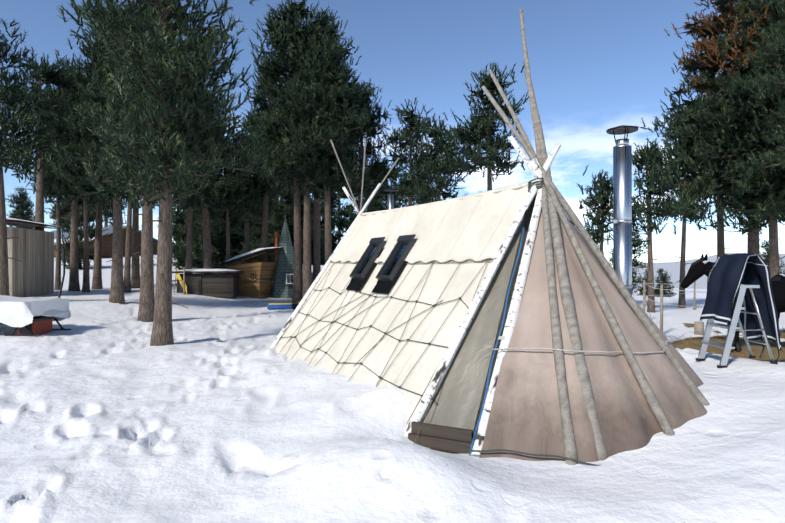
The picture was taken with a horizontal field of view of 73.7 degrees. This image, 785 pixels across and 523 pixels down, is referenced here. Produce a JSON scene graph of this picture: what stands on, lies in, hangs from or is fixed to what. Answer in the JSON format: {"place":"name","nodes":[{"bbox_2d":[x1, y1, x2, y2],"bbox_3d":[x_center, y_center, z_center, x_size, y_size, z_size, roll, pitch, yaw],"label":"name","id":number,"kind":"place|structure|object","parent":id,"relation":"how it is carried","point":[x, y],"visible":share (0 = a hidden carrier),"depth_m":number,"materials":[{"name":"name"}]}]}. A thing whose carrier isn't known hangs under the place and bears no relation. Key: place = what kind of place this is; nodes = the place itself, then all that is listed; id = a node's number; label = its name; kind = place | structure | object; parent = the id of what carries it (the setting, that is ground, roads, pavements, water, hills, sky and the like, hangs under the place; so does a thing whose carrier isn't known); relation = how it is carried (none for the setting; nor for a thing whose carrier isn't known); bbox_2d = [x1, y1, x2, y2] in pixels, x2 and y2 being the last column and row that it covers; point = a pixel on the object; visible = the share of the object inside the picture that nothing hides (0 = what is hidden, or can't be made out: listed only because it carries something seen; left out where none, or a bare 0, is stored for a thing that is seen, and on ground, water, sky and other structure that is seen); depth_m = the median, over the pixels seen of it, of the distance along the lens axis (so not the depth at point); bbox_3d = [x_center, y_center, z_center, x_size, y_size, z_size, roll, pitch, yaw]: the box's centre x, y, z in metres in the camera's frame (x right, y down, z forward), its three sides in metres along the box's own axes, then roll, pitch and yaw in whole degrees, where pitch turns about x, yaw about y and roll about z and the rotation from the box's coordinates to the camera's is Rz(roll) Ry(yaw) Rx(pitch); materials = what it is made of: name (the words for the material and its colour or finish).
{"place":"outdoors","nodes":[
{"label":"outdoors","id":0,"kind":"place"},
{"bbox_2d":[270,214,293,297],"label":"slate tower","id":1,"kind":"structure","parent":0,"point":[281,286],"depth_m":23.90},
{"bbox_2d":[384,187,397,209],"bbox_3d":[-0.030,-0.854,9.232,0.240,0.910,0.240,0,0,2],"label":"chimney pipe","id":2,"kind":"object","parent":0,"point":[391,200],"visible":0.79,"depth_m":9.19,"materials":[{"name":"silver metal"}]},
{"bbox_2d":[0,254,784,522],"bbox_3d":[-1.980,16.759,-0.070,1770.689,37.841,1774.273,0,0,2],"label":"snow ground","id":3,"kind":"structure","parent":0,"point":[219,410],"depth_m":4.40,"materials":[{"name":"white snow"}]},
{"bbox_2d":[5,186,33,227],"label":"pine","id":4,"kind":"object","parent":3,"relation":"on","point":[20,208],"visible":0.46,"depth_m":82.51,"materials":[{"name":"green plant"}]},
{"bbox_2d":[9,193,34,228],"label":"pine","id":5,"kind":"object","parent":3,"relation":"on","point":[33,214],"visible":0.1,"depth_m":85.46,"materials":[{"name":"green plant"}]},
{"bbox_2d":[23,216,34,229],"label":"young pine","id":6,"kind":"object","parent":3,"relation":"on","point":[29,220],"visible":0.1,"depth_m":69.03,"materials":[{"name":"green plant"}]},
{"bbox_2d":[0,249,70,335],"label":"sled","id":7,"kind":"object","parent":3,"relation":"on","point":[30,316],"visible":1,"depth_m":10.90,"materials":[{"name":"white plastic"}]},
{"bbox_2d":[6,217,65,296],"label":"plank shed","id":8,"kind":"structure","parent":3,"relation":"on","point":[31,272],"depth_m":17.30,"materials":[{"name":"grey wood"}]},
{"bbox_2d":[0,18,78,295],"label":"pine","id":9,"kind":"object","parent":3,"relation":"on","point":[13,146],"visible":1,"depth_m":14.25,"materials":[{"name":"green plant"}]},
{"bbox_2d":[4,48,82,230],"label":"pine","id":10,"kind":"object","parent":3,"relation":"on","point":[48,101],"visible":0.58,"depth_m":18.44,"materials":[{"name":"green plant"}]},
{"bbox_2d":[15,112,81,289],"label":"pine","id":11,"kind":"object","parent":3,"relation":"on","point":[57,285],"visible":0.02,"depth_m":21.00,"materials":[{"name":"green plant"}]},
{"bbox_2d":[49,197,68,227],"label":"pine","id":12,"kind":"object","parent":3,"relation":"on","point":[50,217],"visible":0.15,"depth_m":86.43,"materials":[{"name":"green plant"}]},
{"bbox_2d":[24,50,105,290],"bbox_3d":[-12.251,-3.436,20.703,3.964,9.627,3.753,0,0,2],"label":"pine","id":13,"kind":"object","parent":3,"relation":"on","point":[74,283],"visible":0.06,"depth_m":20.53,"materials":[{"name":"green plant"}]},
{"bbox_2d":[44,196,95,232],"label":"pine","id":14,"kind":"object","parent":3,"relation":"on","point":[65,210],"visible":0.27,"depth_m":45.78,"materials":[{"name":"green plant"}]},
{"bbox_2d":[33,75,112,291],"bbox_3d":[-11.943,-2.871,19.845,3.148,8.491,2.880,0,0,2],"label":"pine","id":15,"kind":"object","parent":3,"relation":"on","point":[67,168],"visible":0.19,"depth_m":19.72,"materials":[{"name":"green plant"}]},
{"bbox_2d":[55,196,109,268],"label":"young pine","id":16,"kind":"object","parent":3,"relation":"on","point":[66,244],"visible":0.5,"depth_m":33.94,"materials":[{"name":"green plant"}]},
{"bbox_2d":[73,38,112,289],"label":"pine","id":17,"kind":"object","parent":3,"relation":"on","point":[97,276],"depth_m":21.76,"materials":[{"name":"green plant"}]},
{"bbox_2d":[50,226,157,256],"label":"barn","id":18,"kind":"structure","parent":3,"relation":"on","point":[107,250],"depth_m":44.62,"materials":[{"name":"brown wood"}]},
{"bbox_2d":[72,106,141,291],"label":"pine","id":19,"kind":"object","parent":3,"relation":"on","point":[127,276],"depth_m":20.01,"materials":[{"name":"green plant"}]},
{"bbox_2d":[88,193,127,226],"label":"pine","id":20,"kind":"object","parent":3,"relation":"on","point":[107,211],"visible":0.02,"depth_m":53.14,"materials":[{"name":"green plant"}]},
{"bbox_2d":[51,0,184,303],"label":"pine","id":21,"kind":"object","parent":3,"relation":"on","point":[80,125],"visible":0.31,"depth_m":15.82,"materials":[{"name":"green plant"}]},
{"bbox_2d":[131,74,144,288],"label":"pine","id":22,"kind":"object","parent":3,"relation":"on","point":[135,273],"depth_m":22.76,"materials":[{"name":"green plant"}]},
{"bbox_2d":[124,99,173,264],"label":"pine","id":23,"kind":"object","parent":3,"relation":"on","point":[140,205],"depth_m":19.69,"materials":[{"name":"green plant"}]},
{"bbox_2d":[73,0,227,321],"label":"pine","id":24,"kind":"object","parent":3,"relation":"on","point":[146,306],"visible":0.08,"depth_m":13.65,"materials":[{"name":"green plant"}]},
{"bbox_2d":[45,0,290,345],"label":"pine","id":25,"kind":"object","parent":3,"relation":"on","point":[168,127],"visible":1,"depth_m":9.64,"materials":[{"name":"green plant"}]},
{"bbox_2d":[174,268,186,292],"bbox_3d":[-8.584,0.799,21.186,0.592,1.040,0.049,0,0,8],"label":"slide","id":26,"kind":"object","parent":3,"relation":"on","point":[177,275],"visible":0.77,"depth_m":21.19,"materials":[{"name":"yellow plastic"}]},
{"bbox_2d":[172,201,202,269],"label":"pine","id":27,"kind":"object","parent":3,"relation":"on","point":[180,260],"visible":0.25,"depth_m":35.14,"materials":[{"name":"green plant"}]},
{"bbox_2d":[172,201,214,265],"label":"pine","id":28,"kind":"object","parent":3,"relation":"on","point":[173,256],"visible":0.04,"depth_m":38.01,"materials":[{"name":"green plant"}]},
{"bbox_2d":[176,85,221,273],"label":"pine","id":29,"kind":"object","parent":3,"relation":"on","point":[188,254],"visible":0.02,"depth_m":22.23,"materials":[{"name":"green plant"}]},
{"bbox_2d":[172,269,242,297],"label":"dark shed","id":30,"kind":"structure","parent":3,"relation":"on","point":[220,283],"depth_m":21.49,"materials":[{"name":"brown wood"}]},
{"bbox_2d":[179,188,236,268],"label":"pine","id":31,"kind":"object","parent":3,"relation":"on","point":[215,226],"visible":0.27,"depth_m":34.00,"materials":[{"name":"green plant"}]},
{"bbox_2d":[178,82,248,268],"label":"pine","id":32,"kind":"object","parent":3,"relation":"on","point":[207,250],"visible":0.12,"depth_m":22.25,"materials":[{"name":"green plant"}]},
{"bbox_2d":[211,188,252,268],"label":"pine","id":33,"kind":"object","parent":3,"relation":"on","point":[222,241],"visible":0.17,"depth_m":36.74,"materials":[{"name":"green plant"}]},
{"bbox_2d":[208,157,261,268],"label":"pine","id":34,"kind":"object","parent":3,"relation":"on","point":[237,203],"visible":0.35,"depth_m":23.28,"materials":[{"name":"green plant"}]},
{"bbox_2d":[215,210,257,268],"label":"pine","id":35,"kind":"object","parent":3,"relation":"on","point":[240,239],"visible":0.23,"depth_m":36.52,"materials":[{"name":"green plant"}]},
{"bbox_2d":[221,247,282,298],"bbox_3d":[-6.223,0.490,23.451,2.092,2.318,2.033,0,0,12],"label":"wooden hut","id":36,"kind":"object","parent":3,"relation":"on","point":[263,272],"visible":0.79,"depth_m":22.80,"materials":[{"name":"brown wood"}]},
{"bbox_2d":[225,130,282,263],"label":"pine","id":37,"kind":"object","parent":3,"relation":"on","point":[247,244],"visible":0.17,"depth_m":24.65,"materials":[{"name":"green plant"}]},
{"bbox_2d":[234,186,281,263],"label":"pine","id":38,"kind":"object","parent":3,"relation":"on","point":[257,240],"visible":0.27,"depth_m":32.06,"materials":[{"name":"green plant"}]},
{"bbox_2d":[226,60,291,261],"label":"pine","id":39,"kind":"object","parent":3,"relation":"on","point":[266,184],"visible":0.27,"depth_m":23.88,"materials":[{"name":"green plant"}]},
{"bbox_2d":[253,188,282,261],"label":"pine","id":40,"kind":"object","parent":3,"relation":"on","point":[269,222],"depth_m":36.42,"materials":[{"name":"green plant"}]},
{"bbox_2d":[267,302,299,309],"bbox_3d":[-3.580,1.239,18.573,1.690,1.006,0.816,0,0,-11],"label":"bench","id":41,"kind":"object","parent":3,"relation":"on","point":[293,306],"visible":0.75,"depth_m":18.42,"materials":[{"name":"blue"}]},
{"bbox_2d":[256,176,312,263],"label":"pine","id":42,"kind":"object","parent":3,"relation":"on","point":[285,207],"visible":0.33,"depth_m":31.55,"materials":[{"name":"green plant"}]},
{"bbox_2d":[236,0,360,302],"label":"pine","id":43,"kind":"object","parent":3,"relation":"on","point":[277,36],"visible":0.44,"depth_m":20.42,"materials":[{"name":"green plant"}]},
{"bbox_2d":[244,11,368,297],"bbox_3d":[-3.168,-3.967,20.775,5.034,11.727,4.246,0,0,-39],"label":"pine","id":44,"kind":"object","parent":3,"relation":"on","point":[302,33],"visible":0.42,"depth_m":20.24,"materials":[{"name":"green plant"}]},
{"bbox_2d":[289,264,323,286],"bbox_3d":[-4.169,0.941,24.515,2.800,1.650,2.100,0,0,32],"label":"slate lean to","id":45,"kind":"object","parent":3,"relation":"on","point":[322,266],"visible":0.02,"depth_m":24.70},
{"bbox_2d":[293,218,324,262],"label":"young pine","id":46,"kind":"object","parent":3,"relation":"on","point":[312,239],"visible":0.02,"depth_m":33.62,"materials":[{"name":"green plant"}]},
{"bbox_2d":[249,3,370,282],"bbox_3d":[-3.363,-4.389,20.856,4.919,12.536,5.040,0,0,2],"label":"pine","id":47,"kind":"object","parent":3,"relation":"on","point":[325,19],"visible":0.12,"depth_m":20.90,"materials":[{"name":"green plant"}]},
{"bbox_2d":[288,186,331,261],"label":"pine","id":48,"kind":"object","parent":3,"relation":"on","point":[313,215],"depth_m":35.11,"materials":[{"name":"green plant"}]},
{"bbox_2d":[290,191,331,264],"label":"pine","id":49,"kind":"object","parent":3,"relation":"on","point":[312,219],"visible":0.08,"depth_m":33.08,"materials":[{"name":"green plant"}]},
{"bbox_2d":[261,25,382,263],"bbox_3d":[-2.788,-3.760,20.460,4.625,11.260,4.200,0,0,-35],"label":"pine","id":50,"kind":"object","parent":3,"relation":"on","point":[346,96],"visible":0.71,"depth_m":19.98,"materials":[{"name":"green plant"}]},
{"bbox_2d":[312,191,345,263],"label":"pine","id":51,"kind":"object","parent":3,"relation":"on","point":[333,214],"visible":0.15,"depth_m":37.92,"materials":[{"name":"green plant"}]},
{"bbox_2d":[320,222,338,264],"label":"pine","id":52,"kind":"object","parent":3,"relation":"on","point":[334,244],"visible":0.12,"depth_m":37.62,"materials":[{"name":"green plant"}]},
{"bbox_2d":[320,185,373,242],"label":"pine","id":53,"kind":"object","parent":3,"relation":"on","point":[348,208],"visible":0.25,"depth_m":44.37,"materials":[{"name":"green plant"}]},
{"bbox_2d":[339,210,357,234],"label":"young pine","id":54,"kind":"object","parent":3,"relation":"on","point":[352,217],"visible":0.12,"depth_m":39.20,"materials":[{"name":"green plant"}]},
{"bbox_2d":[330,78,398,209],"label":"pine","id":55,"kind":"object","parent":3,"relation":"on","point":[372,165],"visible":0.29,"depth_m":24.44,"materials":[{"name":"green plant"}]},
{"bbox_2d":[349,188,387,212],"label":"pine","id":56,"kind":"object","parent":3,"relation":"on","point":[365,200],"visible":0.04,"depth_m":51.98,"materials":[{"name":"green plant"}]},
{"bbox_2d":[363,180,405,212],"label":"pine","id":57,"kind":"object","parent":3,"relation":"on","point":[379,207],"visible":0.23,"depth_m":48.09,"materials":[{"name":"green plant"}]},
{"bbox_2d":[372,97,449,206],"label":"pine","id":58,"kind":"object","parent":3,"relation":"on","point":[410,140],"visible":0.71,"depth_m":21.32,"materials":[{"name":"green plant"}]},
{"bbox_2d":[405,195,427,206],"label":"pine","id":59,"kind":"object","parent":3,"relation":"on","point":[416,200],"visible":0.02,"depth_m":50.01,"materials":[{"name":"green plant"}]},
{"bbox_2d":[270,136,582,455],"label":"birch poles","id":60,"kind":"object","parent":3,"relation":"on","point":[533,166],"visible":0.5,"depth_m":5.34,"materials":[{"name":"white wood"}]},
{"bbox_2d":[275,180,536,424],"bbox_3d":[0.468,0.471,7.913,3.715,2.764,4.814,0,0,-30],"label":"tent canvas","id":61,"kind":"object","parent":60,"relation":"on","point":[471,227],"visible":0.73,"depth_m":6.66,"materials":[{"name":"beige fabric"}]},
{"bbox_2d":[346,234,415,293],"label":"skylight windows","id":62,"kind":"structure","parent":61,"relation":"attached to","point":[391,270],"depth_m":7.54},
{"bbox_2d":[276,178,672,465],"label":"tent ropes","id":63,"kind":"object","parent":61,"relation":"on","point":[500,338],"visible":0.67,"depth_m":6.00,"materials":[{"name":"grey fabric"}]},
{"bbox_2d":[407,194,536,442],"bbox_3d":[1.769,0.532,5.646,3.759,2.600,0.691,0,0,-31],"label":"tent door flap","id":64,"kind":"object","parent":60,"relation":"attached to","point":[457,401],"visible":0.33,"depth_m":5.13,"materials":[{"name":"beige fabric"}]},
{"bbox_2d":[469,227,523,455],"bbox_3d":[1.022,0.703,5.018,0.030,2.144,1.381,0,0,35],"label":"door trim","id":65,"kind":"structure","parent":64,"relation":"attached to","point":[496,344],"depth_m":4.96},
{"bbox_2d":[394,112,477,204],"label":"pine","id":66,"kind":"object","parent":3,"relation":"on","point":[443,165],"visible":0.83,"depth_m":19.08,"materials":[{"name":"green plant"}]},
{"bbox_2d":[408,421,473,453],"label":"tent door boards","id":67,"kind":"object","parent":3,"relation":"on","point":[448,439],"visible":0.33,"depth_m":4.73,"materials":[{"name":"brown wood"}]},
{"bbox_2d":[183,267,703,334],"bbox_3d":[3.389,1.016,16.023,24.502,1.620,10.723,0,0,8],"label":"paddock fence","id":68,"kind":"object","parent":3,"relation":"on","point":[699,328],"visible":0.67,"depth_m":11.81,"materials":[{"name":"brown wood"}]},
{"bbox_2d":[443,60,528,190],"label":"pine","id":69,"kind":"object","parent":3,"relation":"on","point":[482,125],"visible":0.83,"depth_m":16.69,"materials":[{"name":"green plant"}]},
{"bbox_2d":[330,8,709,464],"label":"tent poles","id":70,"kind":"object","parent":3,"relation":"on","point":[552,198],"visible":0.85,"depth_m":5.08,"materials":[{"name":"grey wood"}]},
{"bbox_2d":[479,209,706,461],"bbox_3d":[2.537,0.525,5.372,2.000,2.590,3.873,0,0,33],"label":"tent canvas","id":71,"kind":"object","parent":70,"relation":"attached to","point":[524,416],"visible":0.56,"depth_m":4.68,"materials":[{"name":"beige fabric"}]},
{"bbox_2d":[576,164,612,253],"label":"pine","id":72,"kind":"object","parent":3,"relation":"on","point":[602,195],"visible":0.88,"depth_m":18.49,"materials":[{"name":"green plant"}]},
{"bbox_2d":[588,125,650,316],"bbox_3d":[3.823,-0.184,8.105,2.767,3.612,0.538,0,0,-40],"label":"steel flue","id":73,"kind":"object","parent":3,"relation":"on","point":[622,209],"visible":0.71,"depth_m":7.54,"materials":[{"name":"silver metal"}]},
{"bbox_2d":[607,248,638,294],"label":"pine","id":74,"kind":"object","parent":3,"relation":"on","point":[635,290],"visible":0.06,"depth_m":64.07,"materials":[{"name":"green plant"}]},
{"bbox_2d":[611,222,647,289],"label":"pine","id":75,"kind":"object","parent":3,"relation":"on","point":[637,242],"visible":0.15,"depth_m":55.36,"materials":[{"name":"green plant"}]},
{"bbox_2d":[635,270,657,296],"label":"pine","id":76,"kind":"object","parent":3,"relation":"on","point":[646,287],"visible":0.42,"depth_m":115.65,"materials":[{"name":"green plant"}]},
{"bbox_2d":[595,135,698,312],"bbox_3d":[8.277,-1.122,16.686,2.933,5.884,2.419,0,0,-28],"label":"pine","id":77,"kind":"object","parent":3,"relation":"on","point":[650,159],"visible":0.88,"depth_m":16.59,"materials":[{"name":"green plant"}]},
{"bbox_2d":[654,268,669,296],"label":"pine","id":78,"kind":"object","parent":3,"relation":"on","point":[657,291],"visible":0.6,"depth_m":118.62,"materials":[{"name":"green plant"}]},
{"bbox_2d":[655,270,676,296],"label":"pine","id":79,"kind":"object","parent":3,"relation":"on","point":[669,288],"visible":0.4,"depth_m":120.19,"materials":[{"name":"green plant"}]},
{"bbox_2d":[641,116,721,307],"bbox_3d":[10.692,-1.671,19.292,2.577,7.150,2.741,0,0,2],"label":"pine","id":80,"kind":"object","parent":3,"relation":"on","point":[683,145],"visible":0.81,"depth_m":19.02,"materials":[{"name":"green plant"}]},
{"bbox_2d":[651,11,738,256],"bbox_3d":[13.864,-4.242,22.463,5.610,12.518,5.731,0,0,2],"label":"pine","id":81,"kind":"object","parent":3,"relation":"on","point":[713,72],"visible":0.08,"depth_m":22.31,"materials":[{"name":"green plant"}]},
{"bbox_2d":[635,0,784,254],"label":"pine","id":82,"kind":"object","parent":3,"relation":"on","point":[724,20],"visible":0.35,"depth_m":19.14,"materials":[{"name":"green plant"}]},
{"bbox_2d":[672,323,784,360],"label":"hay on ground","id":83,"kind":"object","parent":3,"relation":"on","point":[696,342],"visible":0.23,"depth_m":9.88,"materials":[{"name":"brown plant"}]},
{"bbox_2d":[680,253,784,351],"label":"horse","id":84,"kind":"object","parent":3,"relation":"on","point":[698,269],"visible":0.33,"depth_m":9.51,"materials":[{"name":"black"}]},
{"bbox_2d":[696,284,776,367],"bbox_3d":[4.193,0.766,6.393,0.700,0.997,0.500,0,0,2],"label":"step ladder","id":85,"kind":"object","parent":3,"relation":"on","point":[727,346],"visible":0.77,"depth_m":6.17,"materials":[{"name":"silver metal"}]},
{"bbox_2d":[700,253,781,363],"bbox_3d":[4.258,0.563,6.402,0.724,1.333,0.640,0,0,2],"label":"horse rug on ladder","id":86,"kind":"object","parent":85,"relation":"on","point":[729,275],"visible":1,"depth_m":6.34,"materials":[{"name":"blue fabric"}]},
{"bbox_2d":[691,0,784,277],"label":"pine","id":87,"kind":"object","parent":3,"relation":"on","point":[753,178],"visible":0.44,"depth_m":17.84,"materials":[{"name":"green plant"}]},
{"bbox_2d":[699,28,784,221],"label":"pine","id":88,"kind":"object","parent":3,"relation":"on","point":[714,131],"depth_m":20.42,"materials":[{"name":"green plant"}]},
{"bbox_2d":[735,0,784,178],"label":"pine","id":89,"kind":"object","parent":3,"relation":"on","point":[776,37],"visible":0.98,"depth_m":15.61,"materials":[{"name":"green plant"}]},
{"bbox_2d":[760,239,784,274],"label":"pine","id":90,"kind":"object","parent":3,"relation":"on","point":[765,257],"visible":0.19,"depth_m":57.32,"materials":[{"name":"green plant"}]},
{"bbox_2d":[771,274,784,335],"bbox_3d":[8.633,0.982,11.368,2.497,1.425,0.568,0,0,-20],"label":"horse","id":91,"kind":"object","parent":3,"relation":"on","point":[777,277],"visible":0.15,"depth_m":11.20,"materials":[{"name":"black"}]},
{"bbox_2d":[0,0,784,266],"label":"sky","id":92,"kind":"structure","parent":0,"point":[597,66],"materials":[{"name":"blue"}]},
{"bbox_2d":[632,253,784,288],"bbox_3d":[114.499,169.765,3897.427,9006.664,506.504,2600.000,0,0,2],"label":"hill","id":93,"kind":"structure","parent":0,"point":[673,268],"depth_m":4569.78,"materials":[{"name":"white snow"}]}
]}

